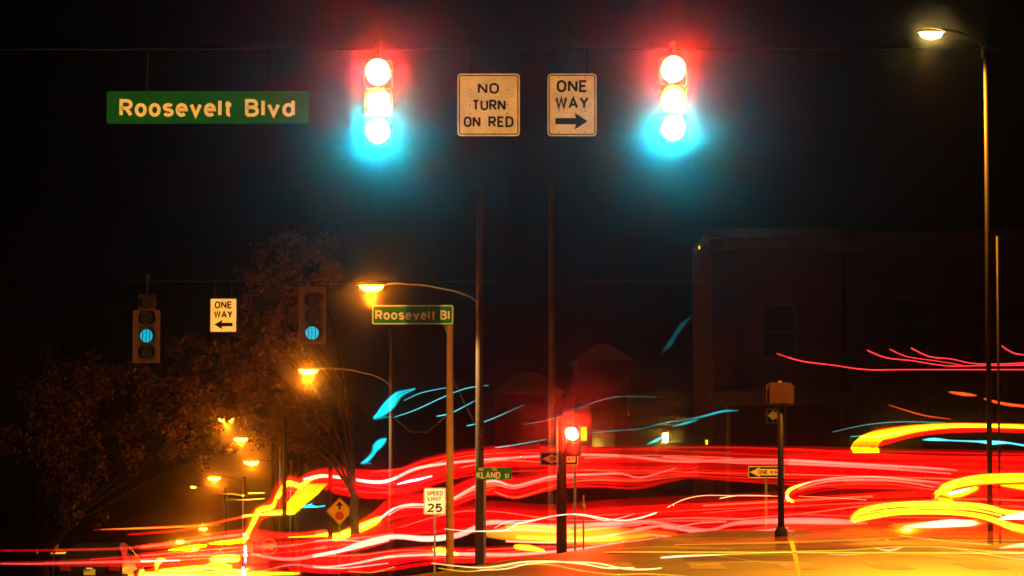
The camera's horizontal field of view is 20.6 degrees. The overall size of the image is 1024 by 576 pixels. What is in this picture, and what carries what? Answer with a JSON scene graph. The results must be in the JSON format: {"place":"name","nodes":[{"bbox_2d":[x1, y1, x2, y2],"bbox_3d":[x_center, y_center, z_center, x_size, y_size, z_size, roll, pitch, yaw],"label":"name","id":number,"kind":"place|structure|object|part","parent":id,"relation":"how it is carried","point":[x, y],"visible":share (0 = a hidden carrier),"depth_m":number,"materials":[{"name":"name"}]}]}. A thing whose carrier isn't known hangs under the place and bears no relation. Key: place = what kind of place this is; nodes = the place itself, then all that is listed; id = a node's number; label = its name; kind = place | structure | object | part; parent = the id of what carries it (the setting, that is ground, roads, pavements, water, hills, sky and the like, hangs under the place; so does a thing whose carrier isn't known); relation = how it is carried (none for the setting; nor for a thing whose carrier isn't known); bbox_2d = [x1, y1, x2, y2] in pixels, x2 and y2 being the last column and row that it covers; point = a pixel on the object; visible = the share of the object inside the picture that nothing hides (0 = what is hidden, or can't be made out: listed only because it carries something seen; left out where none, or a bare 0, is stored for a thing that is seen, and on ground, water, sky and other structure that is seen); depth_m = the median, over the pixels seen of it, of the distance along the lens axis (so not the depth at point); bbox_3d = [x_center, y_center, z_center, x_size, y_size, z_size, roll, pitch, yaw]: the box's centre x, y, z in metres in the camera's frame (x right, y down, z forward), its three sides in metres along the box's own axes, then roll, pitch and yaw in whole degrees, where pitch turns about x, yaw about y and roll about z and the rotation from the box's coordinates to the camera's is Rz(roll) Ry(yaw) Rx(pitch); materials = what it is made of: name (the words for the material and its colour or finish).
{"place":"outdoors","nodes":[
{"label":"outdoors","id":0,"kind":"place"},
{"bbox_2d":[0,472,1023,575],"bbox_3d":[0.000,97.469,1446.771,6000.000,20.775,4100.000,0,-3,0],"label":"ground","id":1,"kind":"structure","parent":0,"point":[150,523],"depth_m":861.47,"materials":[{"name":"grey asphalt"}]},
{"bbox_2d":[0,327,264,575],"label":"tree","id":2,"kind":"object","parent":1,"relation":"on","point":[63,523],"visible":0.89,"depth_m":128.67,"materials":[{"name":"brown plant"}]},
{"bbox_2d":[192,547,209,575],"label":"street lamp","id":3,"kind":"object","parent":1,"relation":"on","point":[193,548],"visible":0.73,"depth_m":389.38,"materials":[{"name":"brown metal"}]},
{"bbox_2d":[190,485,226,575],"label":"street lamp","id":4,"kind":"object","parent":1,"relation":"on","point":[224,530],"visible":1,"depth_m":193.29,"materials":[{"name":"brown metal"}]},
{"bbox_2d":[207,475,245,575],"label":"street lamp","id":5,"kind":"object","parent":1,"relation":"on","point":[214,477],"visible":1,"depth_m":179.42,"materials":[{"name":"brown metal"}]},
{"bbox_2d":[242,543,252,575],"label":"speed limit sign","id":6,"kind":"object","parent":1,"relation":"on","point":[247,550],"visible":1,"depth_m":160.39,"materials":[{"name":"metal"}]},
{"bbox_2d":[217,416,286,575],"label":"street lamp","id":7,"kind":"object","parent":1,"relation":"on","point":[284,517],"visible":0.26,"depth_m":124.59,"materials":[{"name":"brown metal"}]},
{"bbox_2d":[233,436,282,575],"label":"street lamp","id":8,"kind":"object","parent":1,"relation":"on","point":[242,439],"visible":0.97,"depth_m":138.57,"materials":[{"name":"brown metal"}]},
{"bbox_2d":[261,539,276,575],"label":"stop sign","id":9,"kind":"object","parent":1,"relation":"on","point":[268,547],"visible":1,"depth_m":139.48,"materials":[{"name":"metal"}]},
{"bbox_2d":[270,438,274,575],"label":"utility pole","id":10,"kind":"object","parent":1,"relation":"on","point":[272,498],"visible":1,"depth_m":149.53,"materials":[{"name":"brown wood"}]},
{"bbox_2d":[213,223,361,575],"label":"tree","id":11,"kind":"object","parent":1,"relation":"on","point":[279,309],"visible":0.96,"depth_m":106.86,"materials":[{"name":"brown plant"}]},
{"bbox_2d":[446,324,453,569],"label":"sign pole","id":12,"kind":"object","parent":1,"relation":"on","point":[450,481],"visible":1,"depth_m":65.94,"materials":[{"name":"brown metal"}]},
{"bbox_2d":[372,305,453,333],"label":"street name sign","id":13,"kind":"object","parent":12,"relation":"attached to","point":[413,315],"visible":1,"depth_m":66.07,"materials":[{"name":"metal"}]},
{"bbox_2d":[395,413,449,431],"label":"utility cable","id":14,"kind":"object","parent":12,"relation":"hanging from","point":[430,429],"visible":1,"depth_m":79.20,"materials":[{"name":"metal"}]},
{"bbox_2d":[453,379,481,437],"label":"guy wire","id":15,"kind":"object","parent":12,"relation":"attached to","point":[466,407],"visible":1,"depth_m":67.89,"materials":[{"name":"metal"}]},
{"bbox_2d":[490,372,567,561],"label":"brick house","id":16,"kind":"structure","parent":1,"relation":"on","point":[521,444],"depth_m":134.70,"materials":[{"name":"red brick"}]},
{"bbox_2d":[518,553,538,557],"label":"door","id":17,"kind":"structure","parent":16,"relation":"in","point":[520,555],"depth_m":134.40,"materials":[{"name":"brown wood"}]},
{"bbox_2d":[516,439,541,475],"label":"window","id":18,"kind":"structure","parent":16,"relation":"in","point":[528,450],"depth_m":134.70,"materials":[{"name":"glass"}]},
{"bbox_2d":[548,185,555,554],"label":"utility pole","id":19,"kind":"object","parent":1,"relation":"on","point":[552,448],"visible":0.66,"depth_m":77.91,"materials":[{"name":"brown wood"}]},
{"bbox_2d":[540,452,577,550],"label":"one way sign","id":20,"kind":"object","parent":1,"relation":"on","point":[548,458],"visible":0.79,"depth_m":67.87,"materials":[{"name":"metal"}]},
{"bbox_2d":[569,344,632,550],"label":"brick house","id":21,"kind":"structure","parent":1,"relation":"on","point":[601,392],"depth_m":117.80,"materials":[{"name":"red brick"}]},
{"bbox_2d":[588,406,617,448],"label":"window","id":22,"kind":"structure","parent":21,"relation":"in","point":[602,419],"depth_m":117.80,"materials":[{"name":"glass"}]},
{"bbox_2d":[591,526,614,547],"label":"door","id":23,"kind":"structure","parent":21,"relation":"in","point":[600,535],"depth_m":117.51,"materials":[{"name":"yellow wood"}]},
{"bbox_2d":[628,407,692,541],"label":"brick house","id":24,"kind":"structure","parent":1,"relation":"on","point":[660,489],"depth_m":111.74,"materials":[{"name":"brick"}]},
{"bbox_2d":[661,429,670,443],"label":"wall lantern","id":25,"kind":"object","parent":24,"relation":"attached to","point":[665,435],"depth_m":83.81,"materials":[{"name":"white glass"}]},
{"bbox_2d":[654,439,685,483],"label":"window","id":26,"kind":"structure","parent":24,"relation":"in","point":[669,458],"depth_m":111.75,"materials":[{"name":"glass"}]},
{"bbox_2d":[657,509,682,538],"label":"door","id":27,"kind":"structure","parent":24,"relation":"in","point":[663,515],"depth_m":111.56,"materials":[{"name":"brown wood"}]},
{"bbox_2d":[748,466,784,526],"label":"one way sign","id":28,"kind":"object","parent":1,"relation":"on","point":[766,472],"visible":0.81,"depth_m":67.85,"materials":[{"name":"metal"}]},
{"bbox_2d":[692,228,860,531],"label":"brick house","id":29,"kind":"structure","parent":1,"relation":"on","point":[751,341],"depth_m":88.01,"materials":[{"name":"brick"}]},
{"bbox_2d":[758,303,798,359],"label":"window","id":30,"kind":"structure","parent":29,"relation":"in","point":[778,321],"depth_m":88.01,"materials":[{"name":"glass"}]},
{"bbox_2d":[763,476,794,525],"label":"door","id":31,"kind":"structure","parent":29,"relation":"in","point":[772,482],"depth_m":87.69,"materials":[{"name":"brown wood"}]},
{"bbox_2d":[839,232,996,512],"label":"brick house","id":32,"kind":"structure","parent":1,"relation":"on","point":[915,431],"depth_m":87.95,"materials":[{"name":"brick"}]},
{"bbox_2d":[892,297,931,353],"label":"window","id":33,"kind":"structure","parent":32,"relation":"in","point":[911,315],"depth_m":88.04,"materials":[{"name":"glass"}]},
{"bbox_2d":[897,446,928,508],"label":"door","id":34,"kind":"structure","parent":32,"relation":"in","point":[908,457],"depth_m":87.71,"materials":[{"name":"brown wood"}]},
{"bbox_2d":[970,229,1023,509],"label":"brick house","id":35,"kind":"structure","parent":1,"relation":"on","point":[1011,291],"depth_m":87.98,"materials":[{"name":"brick"}]},
{"bbox_2d":[0,0,1023,471],"label":"sky","id":36,"kind":"structure","parent":0,"point":[857,140],"materials":[{"name":"black"}]},
{"bbox_2d":[411,526,1023,575],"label":"cross street","id":37,"kind":"structure","parent":0,"point":[757,539],"depth_m":44.41,"materials":[{"name":"grey asphalt"}]},
{"bbox_2d":[23,569,426,575],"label":"road marking","id":38,"kind":"object","parent":37,"relation":"on","point":[226,572],"depth_m":51.21,"materials":[{"name":"white paint"}]},
{"bbox_2d":[581,495,585,549],"bbox_3d":[1.520,5.038,59.807,0.092,1.268,0.092,-1,-4,22],"label":"bollard","id":39,"kind":"object","parent":37,"relation":"on","point":[583,506],"visible":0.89,"depth_m":59.79,"materials":[{"name":"metal"}]},
{"bbox_2d":[597,562,633,568],"bbox_3d":[1.475,3.972,40.236,0.500,0.001,2.411,0,-3,1],"label":"road marking","id":40,"kind":"object","parent":37,"relation":"on","point":[615,565],"visible":1,"depth_m":40.30,"materials":[{"name":"paint"}]},
{"bbox_2d":[685,562,726,568],"bbox_3d":[2.775,3.972,40.236,0.500,0.001,2.411,0,-3,1],"label":"road marking","id":41,"kind":"object","parent":37,"relation":"on","point":[705,565],"visible":1,"depth_m":40.30,"materials":[{"name":"paint"}]},
{"bbox_2d":[684,556,793,559],"bbox_3d":[3.500,4.149,43.231,1.708,0.001,1.908,0,-3,3],"label":"road marking","id":42,"kind":"object","parent":37,"relation":"on","point":[738,558],"visible":1,"depth_m":43.03,"materials":[{"name":"paint"}]},
{"bbox_2d":[775,406,787,540],"bbox_3d":[4.958,3.410,51.889,0.240,2.604,0.240,0,-3,0],"label":"pedestrian signal pole","id":43,"kind":"object","parent":37,"relation":"on","point":[781,532],"visible":0.88,"depth_m":51.83,"materials":[{"name":"metal"}]},
{"bbox_2d":[767,409,776,422],"bbox_3d":[4.814,2.369,52.074,0.202,0.260,0.017,0,-3,0],"label":"push button sign","id":44,"kind":"object","parent":43,"relation":"attached to","point":[771,415],"visible":1,"depth_m":52.07,"materials":[{"name":"metal"}]},
{"bbox_2d":[766,381,793,405],"bbox_3d":[4.953,1.952,52.035,0.507,0.468,0.340,0,-3,0],"label":"pedestrian signal","id":45,"kind":"object","parent":43,"relation":"attached to","point":[779,393],"visible":1,"depth_m":51.87,"materials":[{"name":"brown metal"}]},
{"bbox_2d":[789,541,800,575],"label":"road marking","id":46,"kind":"object","parent":37,"relation":"on","point":[797,566],"visible":1,"depth_m":42.57,"materials":[{"name":"yellow paint"}]},
{"bbox_2d":[773,562,820,568],"bbox_3d":[4.075,3.972,40.236,0.500,0.001,2.411,0,-3,1],"label":"road marking","id":47,"kind":"object","parent":37,"relation":"on","point":[791,565],"visible":1,"depth_m":40.30,"materials":[{"name":"paint"}]},
{"bbox_2d":[644,552,1023,553],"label":"road marking","id":48,"kind":"object","parent":37,"relation":"on","point":[831,552],"visible":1,"depth_m":45.59,"materials":[{"name":"white paint"}]},
{"bbox_2d":[862,562,913,568],"bbox_3d":[5.375,3.972,40.236,0.500,0.001,2.411,0,-3,1],"label":"road marking","id":49,"kind":"object","parent":37,"relation":"on","point":[886,565],"visible":1,"depth_m":40.30,"materials":[{"name":"paint"}]},
{"bbox_2d":[775,544,1023,549],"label":"road marking","id":50,"kind":"object","parent":37,"relation":"on","point":[882,547],"visible":1,"depth_m":48.09,"materials":[{"name":"paint"}]},
{"bbox_2d":[917,27,992,544],"bbox_3d":[7.885,-0.014,50.088,1.278,9.328,0.211,0,-3,0],"label":"street lamp","id":51,"kind":"object","parent":37,"relation":"on","point":[930,33],"visible":0.98,"depth_m":50.07,"materials":[{"name":"metal"}]},
{"bbox_2d":[950,562,1006,568],"bbox_3d":[6.675,3.972,40.236,0.500,0.001,2.411,0,-3,1],"label":"road marking","id":52,"kind":"object","parent":37,"relation":"on","point":[977,565],"visible":1,"depth_m":40.30,"materials":[{"name":"paint"}]},
{"bbox_2d":[996,236,1000,543],"bbox_3d":[8.715,1.843,50.379,0.041,5.555,0.041,-1,-4,22],"label":"sign pole","id":53,"kind":"object","parent":37,"relation":"on","point":[998,377],"visible":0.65,"depth_m":50.37,"materials":[{"name":"metal"}]},
{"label":"pavement","id":54,"kind":"structure","parent":0,"visible":0},
{"bbox_2d":[175,539,196,575],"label":"street lamp","id":55,"kind":"object","parent":54,"relation":"on","point":[179,540],"visible":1,"depth_m":347.58,"materials":[{"name":"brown metal"}]},
{"bbox_2d":[199,527,222,575],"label":"street lamp","id":56,"kind":"object","parent":54,"relation":"on","point":[202,528],"visible":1,"depth_m":293.85,"materials":[{"name":"metal"}]},
{"bbox_2d":[242,459,292,575],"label":"street lamp","id":57,"kind":"object","parent":54,"relation":"on","point":[251,462],"visible":0.94,"depth_m":160.45,"materials":[{"name":"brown metal"}]},
{"bbox_2d":[249,377,343,575],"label":"tree","id":58,"kind":"object","parent":54,"relation":"on","point":[306,414],"visible":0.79,"depth_m":167.42,"materials":[{"name":"brown plant"}]},
{"bbox_2d":[328,388,332,575],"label":"utility pole","id":59,"kind":"object","parent":54,"relation":"on","point":[330,518],"visible":1,"depth_m":117.64,"materials":[{"name":"brown wood"}]},
{"bbox_2d":[326,497,349,575],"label":"stop ahead sign","id":60,"kind":"object","parent":54,"relation":"on","point":[338,510],"visible":0.95,"depth_m":113.66,"materials":[{"name":"metal"}]},
{"bbox_2d":[297,326,394,575],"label":"street lamp","id":61,"kind":"object","parent":54,"relation":"on","point":[307,370],"visible":1,"depth_m":98.78,"materials":[{"name":"grey metal"}]},
{"bbox_2d":[356,189,483,565],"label":"street lamp","id":62,"kind":"object","parent":54,"relation":"on","point":[479,455],"visible":0.92,"depth_m":72.94,"materials":[{"name":"grey metal"}]},
{"bbox_2d":[424,488,445,571],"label":"speed limit sign","id":63,"kind":"object","parent":54,"relation":"on","point":[434,501],"visible":1,"depth_m":80.78,"materials":[{"name":"metal"}]},
{"bbox_2d":[475,467,510,563],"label":"street name sign","id":64,"kind":"object","parent":54,"relation":"on","point":[492,473],"visible":1,"depth_m":71.84,"materials":[{"name":"metal"}]},
{"bbox_2d":[556,417,566,553],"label":"signal pole","id":65,"kind":"object","parent":54,"relation":"on","point":[561,515],"visible":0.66,"depth_m":66.25,"materials":[{"name":"metal"}]},
{"bbox_2d":[565,424,581,455],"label":"traffic signal","id":66,"kind":"object","parent":65,"relation":"attached to","point":[573,439],"visible":1,"depth_m":66.28,"materials":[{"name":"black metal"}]},
{"bbox_2d":[581,426,586,440],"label":"pedestrian signal","id":67,"kind":"object","parent":66,"relation":"attached to","point":[583,433],"visible":1,"depth_m":66.40,"materials":[{"name":"yellow plastic"}]},
{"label":"street","id":68,"kind":"structure","parent":0,"visible":0},
{"bbox_2d":[57,542,143,575],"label":"parked car","id":69,"kind":"object","parent":68,"relation":"on","point":[101,559],"visible":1,"depth_m":76.31,"materials":[{"name":"paint"}]},
{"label":"rear window","id":70,"kind":"part","parent":69,"relation":"part of","materials":[{"name":"black glass"}]},
{"bbox_3d":[13.000,0.188,34.839,0.260,7.129,0.253,0,-3,0],"label":"signal pole","id":71,"kind":"object","parent":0,"visible":0},
{"bbox_2d":[0,49,1023,49],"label":"span wire","id":72,"kind":"object","parent":71,"relation":"attached to","point":[512,49],"visible":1,"depth_m":35.02,"materials":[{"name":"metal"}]},
{"bbox_2d":[107,49,308,123],"bbox_3d":[-3.772,-2.506,34.922,2.508,0.941,0.052,0,-3,0],"label":"street name sign","id":73,"kind":"object","parent":72,"relation":"hanging from","point":[208,107],"visible":1,"depth_m":34.89,"materials":[{"name":"metal"}]},
{"bbox_2d":[364,41,392,147],"bbox_3d":[-1.659,-2.416,34.863,0.345,1.316,0.440,0,-3,0],"label":"traffic signal","id":74,"kind":"object","parent":72,"relation":"hanging from","point":[378,112],"visible":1,"depth_m":34.88,"materials":[{"name":"black metal"}]},
{"bbox_2d":[457,49,519,135],"bbox_3d":[-0.290,-2.429,34.918,0.775,1.095,0.052,0,-3,0],"label":"no turn sign","id":75,"kind":"object","parent":72,"relation":"hanging from","point":[488,104],"visible":1,"depth_m":34.89,"materials":[{"name":"metal"}]},
{"bbox_2d":[547,49,596,135],"bbox_3d":[0.745,-2.429,34.918,0.610,1.095,0.052,0,-3,0],"label":"one way sign","id":76,"kind":"object","parent":72,"relation":"hanging from","point":[571,104],"visible":1,"depth_m":34.89,"materials":[{"name":"metal"}]},
{"bbox_2d":[658,41,686,144],"bbox_3d":[1.994,-2.433,34.864,0.345,1.281,0.440,0,-3,0],"label":"traffic signal","id":77,"kind":"object","parent":72,"relation":"hanging from","point":[672,109],"visible":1,"depth_m":34.88,"materials":[{"name":"black metal"}]},
{"bbox_3d":[-13.000,3.058,60.014,0.260,7.204,0.253,0,-3,0],"label":"signal pole","id":78,"kind":"object","parent":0,"visible":0},
{"bbox_2d":[0,281,791,281],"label":"span wire","id":79,"kind":"object","parent":78,"relation":"attached to","point":[396,281],"visible":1,"depth_m":60.19,"materials":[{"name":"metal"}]},
{"bbox_2d":[132,274,159,362],"bbox_3d":[-7.806,0.647,60.026,0.585,1.896,0.440,0,-3,0],"label":"traffic signal","id":80,"kind":"object","parent":79,"relation":"hanging from","point":[146,331],"visible":1,"depth_m":60.05,"materials":[{"name":"black metal"}]},
{"bbox_2d":[209,281,236,332],"bbox_3d":[-6.163,0.406,60.097,0.593,1.101,0.047,0,-3,0],"label":"one way sign","id":81,"kind":"object","parent":79,"relation":"hanging from","point":[222,315],"visible":1,"depth_m":60.07,"materials":[{"name":"metal"}]},
{"bbox_2d":[299,282,325,343],"bbox_3d":[-4.265,0.532,60.033,0.582,1.336,0.440,0,-3,0],"label":"traffic signal","id":82,"kind":"object","parent":79,"relation":"hanging from","point":[312,314],"visible":1,"depth_m":60.07,"materials":[{"name":"black metal"}]},
{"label":"pavement","id":83,"kind":"structure","parent":0,"visible":0},
{"bbox_2d":[52,545,57,575],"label":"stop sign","id":84,"kind":"object","parent":83,"relation":"on","point":[55,550],"visible":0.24,"depth_m":145.43,"materials":[{"name":"metal"}]}
]}

